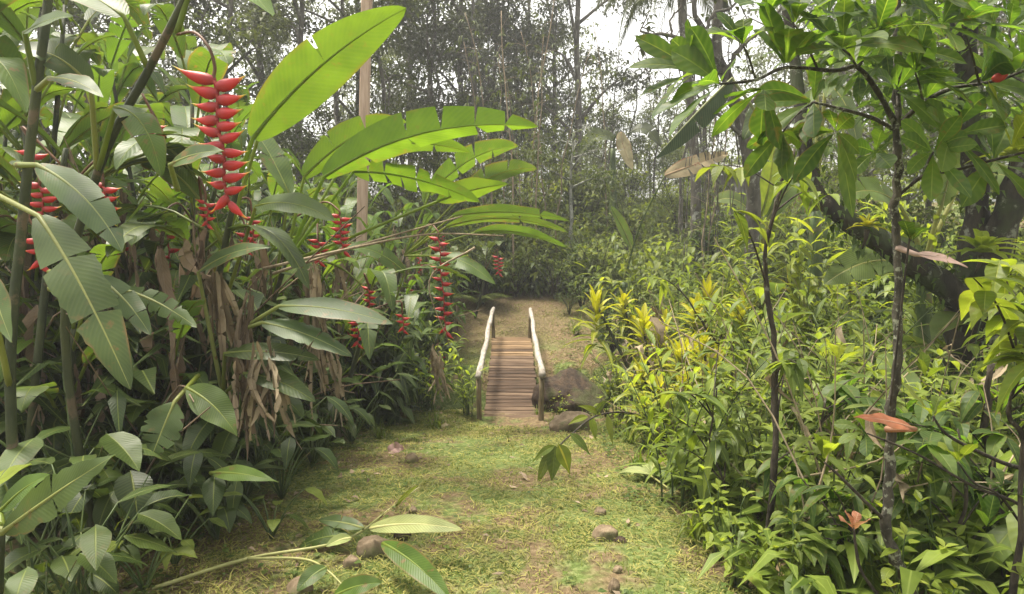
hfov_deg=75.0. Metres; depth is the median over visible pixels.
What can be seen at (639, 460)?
grass tuft
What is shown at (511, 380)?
wooden footbridge
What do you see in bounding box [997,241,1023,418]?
ginger cane
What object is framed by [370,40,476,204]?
young tree
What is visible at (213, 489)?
broad leaf plant
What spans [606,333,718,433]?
yellow dracaena
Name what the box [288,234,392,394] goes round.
heliconia plant
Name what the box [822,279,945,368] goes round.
ginger cane
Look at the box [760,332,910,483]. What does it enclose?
leafy weed
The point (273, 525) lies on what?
broad leaf plant
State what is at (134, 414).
heliconia plant
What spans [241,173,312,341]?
heliconia plant
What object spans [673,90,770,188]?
young tree
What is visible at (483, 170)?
leafy shrub
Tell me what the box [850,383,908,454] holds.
leafy weed
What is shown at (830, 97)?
slender tree
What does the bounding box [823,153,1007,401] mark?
banana plant
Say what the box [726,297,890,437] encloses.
ginger cane
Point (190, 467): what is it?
broad leaf plant
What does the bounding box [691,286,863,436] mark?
ginger cane
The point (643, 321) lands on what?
yellow dracaena
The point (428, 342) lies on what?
ginger cane
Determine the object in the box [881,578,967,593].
leafy weed
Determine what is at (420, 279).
heliconia plant
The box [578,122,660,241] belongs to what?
banana plant
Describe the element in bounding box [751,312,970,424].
broad leaf plant
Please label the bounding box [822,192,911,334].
ginger cane
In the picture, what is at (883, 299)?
leafy shrub
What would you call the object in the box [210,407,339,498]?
broad leaf plant
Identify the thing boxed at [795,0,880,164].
slender tree
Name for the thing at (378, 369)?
heliconia plant
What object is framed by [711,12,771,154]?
slender tree
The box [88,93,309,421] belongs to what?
heliconia plant
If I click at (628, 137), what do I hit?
young tree
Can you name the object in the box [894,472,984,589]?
leafy weed
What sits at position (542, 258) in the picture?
leafy shrub
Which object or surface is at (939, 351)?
leafy weed
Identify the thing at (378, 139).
heliconia plant
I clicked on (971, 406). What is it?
leafy weed
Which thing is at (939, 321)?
broad leaf plant
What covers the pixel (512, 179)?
bamboo culm
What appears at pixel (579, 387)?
boulder
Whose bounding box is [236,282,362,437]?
heliconia plant
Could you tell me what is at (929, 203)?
slender tree
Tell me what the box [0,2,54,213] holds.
heliconia plant
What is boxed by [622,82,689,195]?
young tree
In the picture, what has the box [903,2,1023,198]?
slender tree
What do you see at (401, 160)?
young tree
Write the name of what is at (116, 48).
heliconia plant
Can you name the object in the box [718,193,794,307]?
ginger cane
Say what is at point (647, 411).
ginger cane
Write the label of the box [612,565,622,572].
stone
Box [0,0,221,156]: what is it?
slender tree
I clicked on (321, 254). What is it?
dry stalk
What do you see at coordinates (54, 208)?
heliconia plant
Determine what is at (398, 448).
fallen leaf
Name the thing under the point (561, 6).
slender tree
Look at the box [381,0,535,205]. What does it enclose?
slender tree
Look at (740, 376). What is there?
broad leaf plant
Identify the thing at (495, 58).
slender tree
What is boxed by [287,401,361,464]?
broad leaf plant
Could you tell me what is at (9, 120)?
heliconia plant
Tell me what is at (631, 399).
leafy shrub
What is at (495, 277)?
leafy shrub
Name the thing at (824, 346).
leafy weed
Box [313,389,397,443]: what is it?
broad leaf plant
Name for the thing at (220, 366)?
broad leaf plant
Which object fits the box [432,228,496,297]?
leafy shrub
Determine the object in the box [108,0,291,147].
slender tree
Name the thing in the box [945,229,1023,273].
bromeliad
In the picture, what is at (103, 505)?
broad leaf plant
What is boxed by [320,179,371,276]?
heliconia plant
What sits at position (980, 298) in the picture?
dark sapling
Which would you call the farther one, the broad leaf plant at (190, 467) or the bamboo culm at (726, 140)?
the bamboo culm at (726, 140)
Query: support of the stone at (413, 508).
on the ground at (594, 576)
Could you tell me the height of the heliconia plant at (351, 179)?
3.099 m
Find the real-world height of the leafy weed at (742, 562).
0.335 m
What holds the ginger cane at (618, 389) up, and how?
on the ground at (594, 576)
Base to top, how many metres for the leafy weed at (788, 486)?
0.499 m
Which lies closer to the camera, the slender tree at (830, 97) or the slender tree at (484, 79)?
the slender tree at (830, 97)
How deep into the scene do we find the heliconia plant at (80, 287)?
2.35 m
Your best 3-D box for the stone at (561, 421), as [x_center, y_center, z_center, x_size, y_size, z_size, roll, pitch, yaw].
[0.576,1.242,6.500,0.444,0.256,0.365,0,6,0]
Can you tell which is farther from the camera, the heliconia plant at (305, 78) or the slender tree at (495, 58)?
the slender tree at (495, 58)
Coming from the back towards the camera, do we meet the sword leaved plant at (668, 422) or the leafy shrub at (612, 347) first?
the leafy shrub at (612, 347)
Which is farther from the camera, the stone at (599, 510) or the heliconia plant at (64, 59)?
the stone at (599, 510)
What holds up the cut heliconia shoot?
on the ground at (594, 576)
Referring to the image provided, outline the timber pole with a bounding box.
[356,0,372,297]
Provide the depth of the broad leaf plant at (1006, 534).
2.77 m
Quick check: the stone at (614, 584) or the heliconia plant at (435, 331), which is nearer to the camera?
the stone at (614, 584)
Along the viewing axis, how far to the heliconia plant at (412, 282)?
7.40 m
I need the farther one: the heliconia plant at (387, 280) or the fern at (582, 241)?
the fern at (582, 241)
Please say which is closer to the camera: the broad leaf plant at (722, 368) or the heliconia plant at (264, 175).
the broad leaf plant at (722, 368)
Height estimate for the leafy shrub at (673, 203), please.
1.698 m
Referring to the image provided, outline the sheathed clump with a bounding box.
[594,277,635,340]
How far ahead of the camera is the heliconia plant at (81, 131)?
3.91 m
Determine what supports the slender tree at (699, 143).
on the ground at (594, 576)
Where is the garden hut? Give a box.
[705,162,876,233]
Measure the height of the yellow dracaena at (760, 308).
1.478 m
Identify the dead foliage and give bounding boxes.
[0,136,481,474]
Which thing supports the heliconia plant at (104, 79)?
on the ground at (594, 576)
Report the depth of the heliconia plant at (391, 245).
8.73 m
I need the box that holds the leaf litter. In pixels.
[5,288,736,593]
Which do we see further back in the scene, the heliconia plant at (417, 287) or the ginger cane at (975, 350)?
the heliconia plant at (417, 287)
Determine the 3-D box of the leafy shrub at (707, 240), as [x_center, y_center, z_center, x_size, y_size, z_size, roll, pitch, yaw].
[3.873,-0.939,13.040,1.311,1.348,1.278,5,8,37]
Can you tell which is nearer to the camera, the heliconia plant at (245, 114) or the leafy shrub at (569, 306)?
the heliconia plant at (245, 114)
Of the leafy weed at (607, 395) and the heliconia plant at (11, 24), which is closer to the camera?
the heliconia plant at (11, 24)
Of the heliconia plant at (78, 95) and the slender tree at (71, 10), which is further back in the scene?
the slender tree at (71, 10)
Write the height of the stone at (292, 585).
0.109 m
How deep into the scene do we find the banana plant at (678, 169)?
9.09 m
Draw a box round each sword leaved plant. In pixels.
[598,394,677,435]
[614,398,681,450]
[615,434,705,486]
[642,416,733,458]
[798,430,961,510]
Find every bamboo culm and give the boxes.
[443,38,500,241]
[446,13,514,259]
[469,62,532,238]
[479,55,540,267]
[482,11,534,290]
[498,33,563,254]
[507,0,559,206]
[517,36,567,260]
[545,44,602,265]
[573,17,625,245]
[673,94,747,291]
[691,75,766,277]
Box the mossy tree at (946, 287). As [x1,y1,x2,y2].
[763,0,1023,434]
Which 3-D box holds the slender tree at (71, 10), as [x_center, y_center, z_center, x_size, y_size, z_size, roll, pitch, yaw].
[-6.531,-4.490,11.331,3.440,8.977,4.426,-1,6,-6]
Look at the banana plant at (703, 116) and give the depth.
6.87 m
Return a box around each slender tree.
[0,0,209,175]
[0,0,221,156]
[3,1,172,266]
[32,0,251,237]
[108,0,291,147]
[150,0,354,213]
[156,0,358,196]
[160,0,417,225]
[237,0,442,233]
[266,0,441,120]
[303,0,438,224]
[317,0,495,164]
[371,0,519,210]
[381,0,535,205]
[417,0,551,205]
[423,0,541,202]
[463,1,565,201]
[464,0,603,198]
[475,0,604,202]
[479,0,625,202]
[489,0,670,205]
[571,49,651,192]
[603,70,661,195]
[629,74,668,198]
[630,31,680,197]
[654,74,720,248]
[664,0,737,206]
[675,92,717,191]
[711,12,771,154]
[732,2,853,159]
[790,1,979,204]
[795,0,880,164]
[797,0,1008,178]
[843,11,1022,233]
[854,0,1021,151]
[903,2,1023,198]
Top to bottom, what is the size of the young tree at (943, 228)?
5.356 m
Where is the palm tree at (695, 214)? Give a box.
[595,0,732,274]
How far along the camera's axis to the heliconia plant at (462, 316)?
10.61 m
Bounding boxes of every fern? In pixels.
[453,293,510,304]
[543,239,612,250]
[564,203,667,219]
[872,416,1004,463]
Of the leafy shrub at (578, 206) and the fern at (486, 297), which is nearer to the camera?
the fern at (486, 297)
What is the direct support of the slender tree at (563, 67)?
on the ground at (594, 576)
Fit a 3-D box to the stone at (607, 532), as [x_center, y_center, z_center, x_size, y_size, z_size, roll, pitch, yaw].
[0.473,1.218,3.417,0.134,0.106,0.108,0,6,0]
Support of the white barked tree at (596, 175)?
on the ground at (594, 576)
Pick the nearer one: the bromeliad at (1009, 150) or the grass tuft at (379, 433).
the bromeliad at (1009, 150)
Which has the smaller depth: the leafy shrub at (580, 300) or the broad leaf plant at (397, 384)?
the broad leaf plant at (397, 384)
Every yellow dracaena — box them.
[563,283,694,410]
[602,287,680,368]
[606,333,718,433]
[620,373,675,447]
[667,273,767,405]
[677,327,742,410]
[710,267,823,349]
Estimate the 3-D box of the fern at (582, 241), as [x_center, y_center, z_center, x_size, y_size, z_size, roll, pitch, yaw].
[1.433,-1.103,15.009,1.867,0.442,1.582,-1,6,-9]
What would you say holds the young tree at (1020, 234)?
on the ground at (594, 576)
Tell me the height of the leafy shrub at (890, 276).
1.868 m
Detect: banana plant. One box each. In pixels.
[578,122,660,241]
[611,151,727,341]
[656,18,866,349]
[714,146,799,324]
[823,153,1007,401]
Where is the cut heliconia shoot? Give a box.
[152,485,461,593]
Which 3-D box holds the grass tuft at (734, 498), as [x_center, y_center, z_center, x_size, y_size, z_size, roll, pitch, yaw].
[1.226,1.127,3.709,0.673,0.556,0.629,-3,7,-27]
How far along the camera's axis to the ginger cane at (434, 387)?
7.34 m
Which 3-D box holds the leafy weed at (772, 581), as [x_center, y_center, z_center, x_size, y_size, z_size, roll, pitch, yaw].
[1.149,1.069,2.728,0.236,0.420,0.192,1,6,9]
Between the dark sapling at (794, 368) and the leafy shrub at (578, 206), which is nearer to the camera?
the dark sapling at (794, 368)
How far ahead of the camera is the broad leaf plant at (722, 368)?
4.10 m
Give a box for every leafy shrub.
[387,175,458,254]
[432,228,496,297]
[434,130,511,223]
[459,246,511,303]
[474,223,523,267]
[494,252,536,296]
[504,164,564,225]
[508,245,555,290]
[517,220,572,264]
[528,248,586,298]
[548,231,601,280]
[554,267,606,309]
[554,290,584,313]
[555,175,600,228]
[568,226,627,290]
[577,302,651,354]
[593,196,658,257]
[595,361,646,404]
[604,158,657,207]
[649,167,704,233]
[684,214,735,274]
[728,203,808,275]
[776,221,847,283]
[822,214,927,319]
[858,266,942,356]
[923,206,1023,304]
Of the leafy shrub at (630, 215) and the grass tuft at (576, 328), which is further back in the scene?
the leafy shrub at (630, 215)
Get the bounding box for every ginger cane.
[390,332,464,410]
[412,320,438,385]
[444,348,484,416]
[575,262,666,356]
[584,347,634,416]
[610,328,781,511]
[616,235,667,341]
[617,372,673,454]
[664,252,704,358]
[668,323,750,451]
[677,298,759,391]
[682,239,795,347]
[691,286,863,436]
[708,242,782,363]
[709,298,800,385]
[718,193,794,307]
[723,286,868,404]
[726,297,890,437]
[739,268,862,344]
[748,273,939,393]
[752,216,882,383]
[786,272,867,368]
[800,284,939,373]
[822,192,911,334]
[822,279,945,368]
[862,200,956,392]
[906,341,1020,442]
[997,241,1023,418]
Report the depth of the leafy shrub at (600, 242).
12.46 m
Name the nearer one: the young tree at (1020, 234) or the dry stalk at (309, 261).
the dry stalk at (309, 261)
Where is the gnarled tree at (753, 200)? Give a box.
[602,0,810,348]
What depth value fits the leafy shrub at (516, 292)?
12.57 m
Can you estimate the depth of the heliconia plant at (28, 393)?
3.26 m
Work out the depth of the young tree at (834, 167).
11.63 m
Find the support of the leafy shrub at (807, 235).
on the ground at (594, 576)
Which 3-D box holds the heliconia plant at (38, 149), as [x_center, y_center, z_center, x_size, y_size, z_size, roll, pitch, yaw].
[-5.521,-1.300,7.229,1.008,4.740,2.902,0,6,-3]
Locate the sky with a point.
(611, 33)
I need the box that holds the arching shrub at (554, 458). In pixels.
[533,400,675,480]
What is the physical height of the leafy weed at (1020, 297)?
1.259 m
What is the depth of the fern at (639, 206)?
17.58 m
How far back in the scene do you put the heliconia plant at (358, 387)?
6.56 m
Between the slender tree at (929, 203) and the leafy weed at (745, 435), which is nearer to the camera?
the leafy weed at (745, 435)
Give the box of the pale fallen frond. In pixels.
[618,461,688,502]
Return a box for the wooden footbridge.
[475,307,545,420]
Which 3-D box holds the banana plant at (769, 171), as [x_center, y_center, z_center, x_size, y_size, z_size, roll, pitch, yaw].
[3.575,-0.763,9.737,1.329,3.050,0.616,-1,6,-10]
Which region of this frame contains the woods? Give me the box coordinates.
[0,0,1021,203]
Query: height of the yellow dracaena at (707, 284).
1.558 m
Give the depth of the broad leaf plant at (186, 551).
2.90 m
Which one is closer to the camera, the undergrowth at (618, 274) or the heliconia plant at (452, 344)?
the heliconia plant at (452, 344)
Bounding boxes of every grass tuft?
[363,418,390,438]
[419,405,447,429]
[565,311,588,336]
[603,419,641,445]
[621,446,650,465]
[645,497,737,549]
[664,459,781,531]
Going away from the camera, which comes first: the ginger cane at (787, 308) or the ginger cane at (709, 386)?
the ginger cane at (709, 386)
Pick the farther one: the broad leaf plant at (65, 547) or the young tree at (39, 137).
the young tree at (39, 137)
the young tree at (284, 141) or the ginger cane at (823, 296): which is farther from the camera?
the young tree at (284, 141)
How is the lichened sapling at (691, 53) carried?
on the ground at (594, 576)
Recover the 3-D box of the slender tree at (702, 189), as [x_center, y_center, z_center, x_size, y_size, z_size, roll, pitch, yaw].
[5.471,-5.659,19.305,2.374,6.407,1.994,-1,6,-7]
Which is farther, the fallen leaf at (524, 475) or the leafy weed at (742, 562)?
the fallen leaf at (524, 475)
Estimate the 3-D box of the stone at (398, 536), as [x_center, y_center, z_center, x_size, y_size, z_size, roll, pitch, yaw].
[-0.555,1.209,3.375,0.090,0.104,0.070,0,6,0]
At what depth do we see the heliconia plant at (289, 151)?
9.08 m
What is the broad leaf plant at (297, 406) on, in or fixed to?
on the ground at (594, 576)
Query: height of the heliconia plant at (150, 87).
3.649 m
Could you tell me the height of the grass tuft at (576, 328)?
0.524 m
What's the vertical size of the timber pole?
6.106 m
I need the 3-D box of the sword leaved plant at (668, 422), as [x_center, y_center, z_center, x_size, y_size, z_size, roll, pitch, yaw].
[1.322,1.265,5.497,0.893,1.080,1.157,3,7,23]
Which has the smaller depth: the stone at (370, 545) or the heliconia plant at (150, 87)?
the stone at (370, 545)
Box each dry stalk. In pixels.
[262,233,503,269]
[272,216,462,274]
[428,247,474,345]
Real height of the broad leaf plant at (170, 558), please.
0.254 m
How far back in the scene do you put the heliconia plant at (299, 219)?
8.25 m
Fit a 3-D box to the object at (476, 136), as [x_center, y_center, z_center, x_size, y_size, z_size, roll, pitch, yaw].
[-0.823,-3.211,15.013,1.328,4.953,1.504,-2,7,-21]
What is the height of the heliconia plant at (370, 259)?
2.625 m
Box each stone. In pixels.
[286,576,312,593]
[342,554,361,569]
[356,535,387,559]
[394,533,410,540]
[405,452,418,463]
[408,505,416,513]
[549,411,590,431]
[592,524,617,541]
[594,506,605,515]
[608,577,619,592]
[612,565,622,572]
[614,536,626,543]
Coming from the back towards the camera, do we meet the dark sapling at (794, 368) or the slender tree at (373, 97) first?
the slender tree at (373, 97)
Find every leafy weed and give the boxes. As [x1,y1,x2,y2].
[549,391,573,414]
[593,395,632,436]
[597,370,619,416]
[681,464,761,561]
[696,367,807,486]
[706,501,775,588]
[710,370,819,513]
[722,439,764,530]
[757,395,880,526]
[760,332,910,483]
[760,503,821,592]
[767,466,807,538]
[780,458,880,593]
[801,332,950,513]
[848,499,968,593]
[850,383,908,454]
[855,359,982,532]
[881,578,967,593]
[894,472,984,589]
[910,348,1023,499]
[920,292,1023,426]
[961,292,1023,471]
[1006,562,1023,582]
[1007,563,1023,568]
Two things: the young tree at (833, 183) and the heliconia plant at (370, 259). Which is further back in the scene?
the young tree at (833, 183)
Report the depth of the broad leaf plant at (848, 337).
5.71 m
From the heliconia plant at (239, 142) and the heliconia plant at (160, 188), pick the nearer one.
the heliconia plant at (160, 188)
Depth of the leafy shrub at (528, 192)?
15.57 m
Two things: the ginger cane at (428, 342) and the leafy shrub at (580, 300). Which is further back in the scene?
the leafy shrub at (580, 300)
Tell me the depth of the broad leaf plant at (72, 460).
3.22 m
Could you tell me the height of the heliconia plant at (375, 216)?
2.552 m
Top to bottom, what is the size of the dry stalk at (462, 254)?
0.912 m
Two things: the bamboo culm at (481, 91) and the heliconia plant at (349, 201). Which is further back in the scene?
the bamboo culm at (481, 91)
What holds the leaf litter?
on the ground at (594, 576)
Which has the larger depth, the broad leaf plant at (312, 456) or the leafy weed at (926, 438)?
the broad leaf plant at (312, 456)
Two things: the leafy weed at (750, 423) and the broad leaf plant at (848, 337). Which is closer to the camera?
the leafy weed at (750, 423)
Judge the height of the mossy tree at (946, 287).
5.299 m
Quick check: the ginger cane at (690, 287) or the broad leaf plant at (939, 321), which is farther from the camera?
the ginger cane at (690, 287)
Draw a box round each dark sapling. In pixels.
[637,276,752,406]
[649,332,758,530]
[695,148,855,537]
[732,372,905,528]
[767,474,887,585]
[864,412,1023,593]
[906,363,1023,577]
[959,258,1023,593]
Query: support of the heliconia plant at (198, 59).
on the ground at (594, 576)
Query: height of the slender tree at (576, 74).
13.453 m
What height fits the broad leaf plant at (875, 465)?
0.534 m
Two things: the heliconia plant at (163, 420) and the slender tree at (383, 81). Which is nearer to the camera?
the heliconia plant at (163, 420)
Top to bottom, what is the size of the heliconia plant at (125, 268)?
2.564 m
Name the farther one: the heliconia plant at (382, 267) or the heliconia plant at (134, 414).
the heliconia plant at (382, 267)
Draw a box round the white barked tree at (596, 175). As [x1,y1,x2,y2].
[513,124,627,260]
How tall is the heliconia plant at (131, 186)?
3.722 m
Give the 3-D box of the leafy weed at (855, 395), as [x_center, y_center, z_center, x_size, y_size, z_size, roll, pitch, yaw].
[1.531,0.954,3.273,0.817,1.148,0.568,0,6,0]
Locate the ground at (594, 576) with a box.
[0,202,1023,593]
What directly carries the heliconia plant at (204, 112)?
on the ground at (594, 576)
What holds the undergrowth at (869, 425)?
on the ground at (594, 576)
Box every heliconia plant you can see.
[0,0,130,349]
[0,0,152,330]
[0,0,156,334]
[0,0,196,572]
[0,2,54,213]
[0,27,54,325]
[0,32,176,409]
[0,32,231,349]
[0,61,169,248]
[0,99,287,417]
[0,126,221,474]
[0,177,89,397]
[0,455,114,593]
[1,38,58,276]
[4,82,83,268]
[7,0,243,289]
[10,0,250,294]
[16,214,132,522]
[18,0,274,529]
[40,65,137,364]
[46,31,181,213]
[71,62,170,220]
[74,35,295,277]
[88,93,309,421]
[115,56,329,274]
[117,28,249,263]
[125,2,260,371]
[126,270,208,511]
[129,5,405,440]
[139,43,297,221]
[139,131,266,269]
[140,242,392,503]
[154,187,346,330]
[156,214,286,365]
[200,106,304,266]
[211,95,273,283]
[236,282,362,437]
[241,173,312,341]
[242,159,340,262]
[246,106,537,470]
[266,152,386,294]
[279,260,472,446]
[281,183,347,287]
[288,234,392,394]
[288,257,388,367]
[302,267,410,441]
[308,195,396,379]
[316,135,381,252]
[318,183,406,306]
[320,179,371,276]
[328,221,404,324]
[336,289,384,425]
[347,139,568,404]
[348,255,443,398]
[352,209,443,329]
[375,280,453,406]
[377,185,435,289]
[386,241,480,344]
[387,191,454,262]
[393,307,469,405]
[396,302,476,410]
[406,259,475,359]
[409,179,475,281]
[433,246,467,334]
[446,241,503,317]
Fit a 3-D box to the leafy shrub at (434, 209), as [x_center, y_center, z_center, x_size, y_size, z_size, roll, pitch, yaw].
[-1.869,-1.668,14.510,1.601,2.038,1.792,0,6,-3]
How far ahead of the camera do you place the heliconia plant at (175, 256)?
4.79 m
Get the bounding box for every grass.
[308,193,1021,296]
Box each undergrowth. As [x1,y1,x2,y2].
[0,124,470,533]
[265,109,812,319]
[590,237,1023,576]
[600,121,1023,593]
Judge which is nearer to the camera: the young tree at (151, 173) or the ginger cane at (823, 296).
the ginger cane at (823, 296)
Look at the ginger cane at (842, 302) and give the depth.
7.62 m
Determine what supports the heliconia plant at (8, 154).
on the ground at (594, 576)
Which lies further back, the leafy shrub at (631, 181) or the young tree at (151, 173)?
the leafy shrub at (631, 181)
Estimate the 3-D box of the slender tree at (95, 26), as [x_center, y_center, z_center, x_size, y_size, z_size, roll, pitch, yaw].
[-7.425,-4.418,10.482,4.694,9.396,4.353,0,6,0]
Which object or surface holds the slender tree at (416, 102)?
on the ground at (594, 576)
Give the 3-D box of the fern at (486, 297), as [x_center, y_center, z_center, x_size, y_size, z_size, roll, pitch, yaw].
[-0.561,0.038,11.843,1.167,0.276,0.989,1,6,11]
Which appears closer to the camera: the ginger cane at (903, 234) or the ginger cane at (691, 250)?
the ginger cane at (903, 234)
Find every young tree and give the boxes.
[0,10,142,208]
[81,28,245,260]
[140,0,337,245]
[278,87,424,247]
[320,53,462,228]
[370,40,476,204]
[446,28,554,201]
[478,25,582,204]
[517,59,592,204]
[549,93,648,226]
[581,51,687,198]
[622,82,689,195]
[653,76,735,192]
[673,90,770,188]
[776,66,956,289]
[781,10,1017,291]
[781,72,885,243]
[861,11,1023,260]
[937,112,1023,294]
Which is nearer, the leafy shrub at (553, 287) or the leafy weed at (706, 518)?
the leafy weed at (706, 518)
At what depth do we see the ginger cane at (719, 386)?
4.25 m
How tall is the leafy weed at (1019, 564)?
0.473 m
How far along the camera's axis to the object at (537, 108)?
15.13 m
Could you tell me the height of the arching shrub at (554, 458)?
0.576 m
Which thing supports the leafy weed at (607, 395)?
on the ground at (594, 576)
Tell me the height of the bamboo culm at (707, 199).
3.904 m
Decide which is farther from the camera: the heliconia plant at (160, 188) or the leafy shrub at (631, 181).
the leafy shrub at (631, 181)
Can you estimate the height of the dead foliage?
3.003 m
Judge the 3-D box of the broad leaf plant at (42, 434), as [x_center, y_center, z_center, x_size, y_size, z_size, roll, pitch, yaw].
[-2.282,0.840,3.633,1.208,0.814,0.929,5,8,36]
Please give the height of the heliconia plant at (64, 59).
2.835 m
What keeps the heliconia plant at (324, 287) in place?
on the ground at (594, 576)
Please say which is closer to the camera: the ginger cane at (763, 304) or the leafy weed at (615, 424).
the leafy weed at (615, 424)
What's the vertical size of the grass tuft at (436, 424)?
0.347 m
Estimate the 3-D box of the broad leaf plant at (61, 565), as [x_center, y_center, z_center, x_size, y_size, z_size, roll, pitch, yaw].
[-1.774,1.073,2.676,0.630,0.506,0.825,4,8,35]
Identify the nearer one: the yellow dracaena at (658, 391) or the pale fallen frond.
the pale fallen frond
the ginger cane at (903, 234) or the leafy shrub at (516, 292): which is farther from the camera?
the leafy shrub at (516, 292)
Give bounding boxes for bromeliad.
[847,213,890,248]
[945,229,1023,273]
[965,145,1023,180]
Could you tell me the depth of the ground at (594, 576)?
3.87 m
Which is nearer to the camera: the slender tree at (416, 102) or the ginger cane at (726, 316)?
the ginger cane at (726, 316)
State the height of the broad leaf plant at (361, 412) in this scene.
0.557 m
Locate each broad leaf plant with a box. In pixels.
[0,369,230,553]
[0,375,195,482]
[0,421,174,579]
[1,348,150,454]
[4,451,202,593]
[4,484,175,593]
[5,488,191,593]
[17,398,162,559]
[22,457,233,558]
[36,502,183,593]
[42,408,239,536]
[44,350,232,420]
[63,494,202,592]
[94,459,237,542]
[114,506,227,569]
[131,439,260,524]
[141,428,284,530]
[145,396,354,506]
[146,435,258,541]
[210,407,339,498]
[223,487,326,539]
[238,367,342,462]
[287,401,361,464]
[301,378,371,447]
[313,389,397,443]
[347,365,420,429]
[676,282,912,371]
[679,390,826,464]
[716,363,927,452]
[732,355,824,396]
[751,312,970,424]
[753,427,895,482]
[807,305,996,404]
[846,301,1023,417]
[924,384,1023,483]
[942,467,1023,586]
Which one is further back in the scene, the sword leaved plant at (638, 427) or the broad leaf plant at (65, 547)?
the sword leaved plant at (638, 427)
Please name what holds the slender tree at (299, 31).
on the ground at (594, 576)
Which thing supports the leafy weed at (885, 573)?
on the ground at (594, 576)
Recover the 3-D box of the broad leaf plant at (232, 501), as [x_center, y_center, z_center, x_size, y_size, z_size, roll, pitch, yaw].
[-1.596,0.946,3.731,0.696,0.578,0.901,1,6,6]
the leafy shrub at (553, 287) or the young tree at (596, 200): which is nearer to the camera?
the leafy shrub at (553, 287)
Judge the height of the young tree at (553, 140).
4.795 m
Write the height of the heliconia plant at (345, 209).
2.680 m
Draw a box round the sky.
[0,0,1020,203]
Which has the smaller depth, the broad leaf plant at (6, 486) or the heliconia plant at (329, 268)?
the broad leaf plant at (6, 486)
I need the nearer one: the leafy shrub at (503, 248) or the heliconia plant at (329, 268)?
the heliconia plant at (329, 268)
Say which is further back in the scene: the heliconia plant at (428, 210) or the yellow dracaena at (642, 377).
the heliconia plant at (428, 210)
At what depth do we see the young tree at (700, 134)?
21.36 m
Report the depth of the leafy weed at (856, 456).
3.19 m
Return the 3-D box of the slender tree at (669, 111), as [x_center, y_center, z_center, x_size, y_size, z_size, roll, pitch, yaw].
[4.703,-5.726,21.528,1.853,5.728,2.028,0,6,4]
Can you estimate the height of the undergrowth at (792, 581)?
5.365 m
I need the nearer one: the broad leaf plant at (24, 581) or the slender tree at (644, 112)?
the broad leaf plant at (24, 581)
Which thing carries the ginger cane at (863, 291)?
on the ground at (594, 576)
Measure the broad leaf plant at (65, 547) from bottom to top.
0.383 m
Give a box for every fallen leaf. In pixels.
[387,442,403,453]
[517,471,527,480]
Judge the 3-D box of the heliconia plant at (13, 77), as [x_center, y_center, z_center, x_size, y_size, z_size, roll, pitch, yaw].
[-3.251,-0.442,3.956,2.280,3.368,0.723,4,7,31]
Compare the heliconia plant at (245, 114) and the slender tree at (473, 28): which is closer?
the heliconia plant at (245, 114)
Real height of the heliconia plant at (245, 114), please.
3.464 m
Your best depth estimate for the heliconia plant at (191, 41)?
7.04 m
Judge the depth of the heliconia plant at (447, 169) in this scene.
6.39 m
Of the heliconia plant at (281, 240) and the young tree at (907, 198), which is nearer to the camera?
the heliconia plant at (281, 240)
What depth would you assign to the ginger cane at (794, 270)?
6.37 m
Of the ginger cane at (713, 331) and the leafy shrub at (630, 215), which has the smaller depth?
the ginger cane at (713, 331)
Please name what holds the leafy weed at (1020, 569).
on the ground at (594, 576)
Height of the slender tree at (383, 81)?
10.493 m
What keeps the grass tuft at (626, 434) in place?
on the ground at (594, 576)
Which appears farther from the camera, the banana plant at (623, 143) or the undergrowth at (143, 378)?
the banana plant at (623, 143)
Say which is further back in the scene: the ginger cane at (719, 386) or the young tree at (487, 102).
the young tree at (487, 102)
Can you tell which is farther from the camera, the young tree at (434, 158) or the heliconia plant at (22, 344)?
the young tree at (434, 158)
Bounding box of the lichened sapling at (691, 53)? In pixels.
[629,0,1023,593]
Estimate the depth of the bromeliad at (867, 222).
4.81 m
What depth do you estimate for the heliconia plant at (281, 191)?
5.24 m
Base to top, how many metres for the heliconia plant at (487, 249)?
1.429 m
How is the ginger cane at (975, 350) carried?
on the ground at (594, 576)
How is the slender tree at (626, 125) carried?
on the ground at (594, 576)
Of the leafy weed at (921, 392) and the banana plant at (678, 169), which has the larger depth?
the banana plant at (678, 169)
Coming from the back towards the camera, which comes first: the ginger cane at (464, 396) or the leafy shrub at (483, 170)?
the leafy shrub at (483, 170)
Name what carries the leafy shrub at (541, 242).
on the ground at (594, 576)
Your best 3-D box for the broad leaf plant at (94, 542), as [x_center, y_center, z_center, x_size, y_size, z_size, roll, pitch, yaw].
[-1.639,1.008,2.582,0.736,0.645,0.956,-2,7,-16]
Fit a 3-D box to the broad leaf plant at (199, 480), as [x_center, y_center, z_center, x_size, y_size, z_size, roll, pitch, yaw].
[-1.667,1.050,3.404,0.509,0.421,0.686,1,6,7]
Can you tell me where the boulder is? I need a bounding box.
[531,368,610,415]

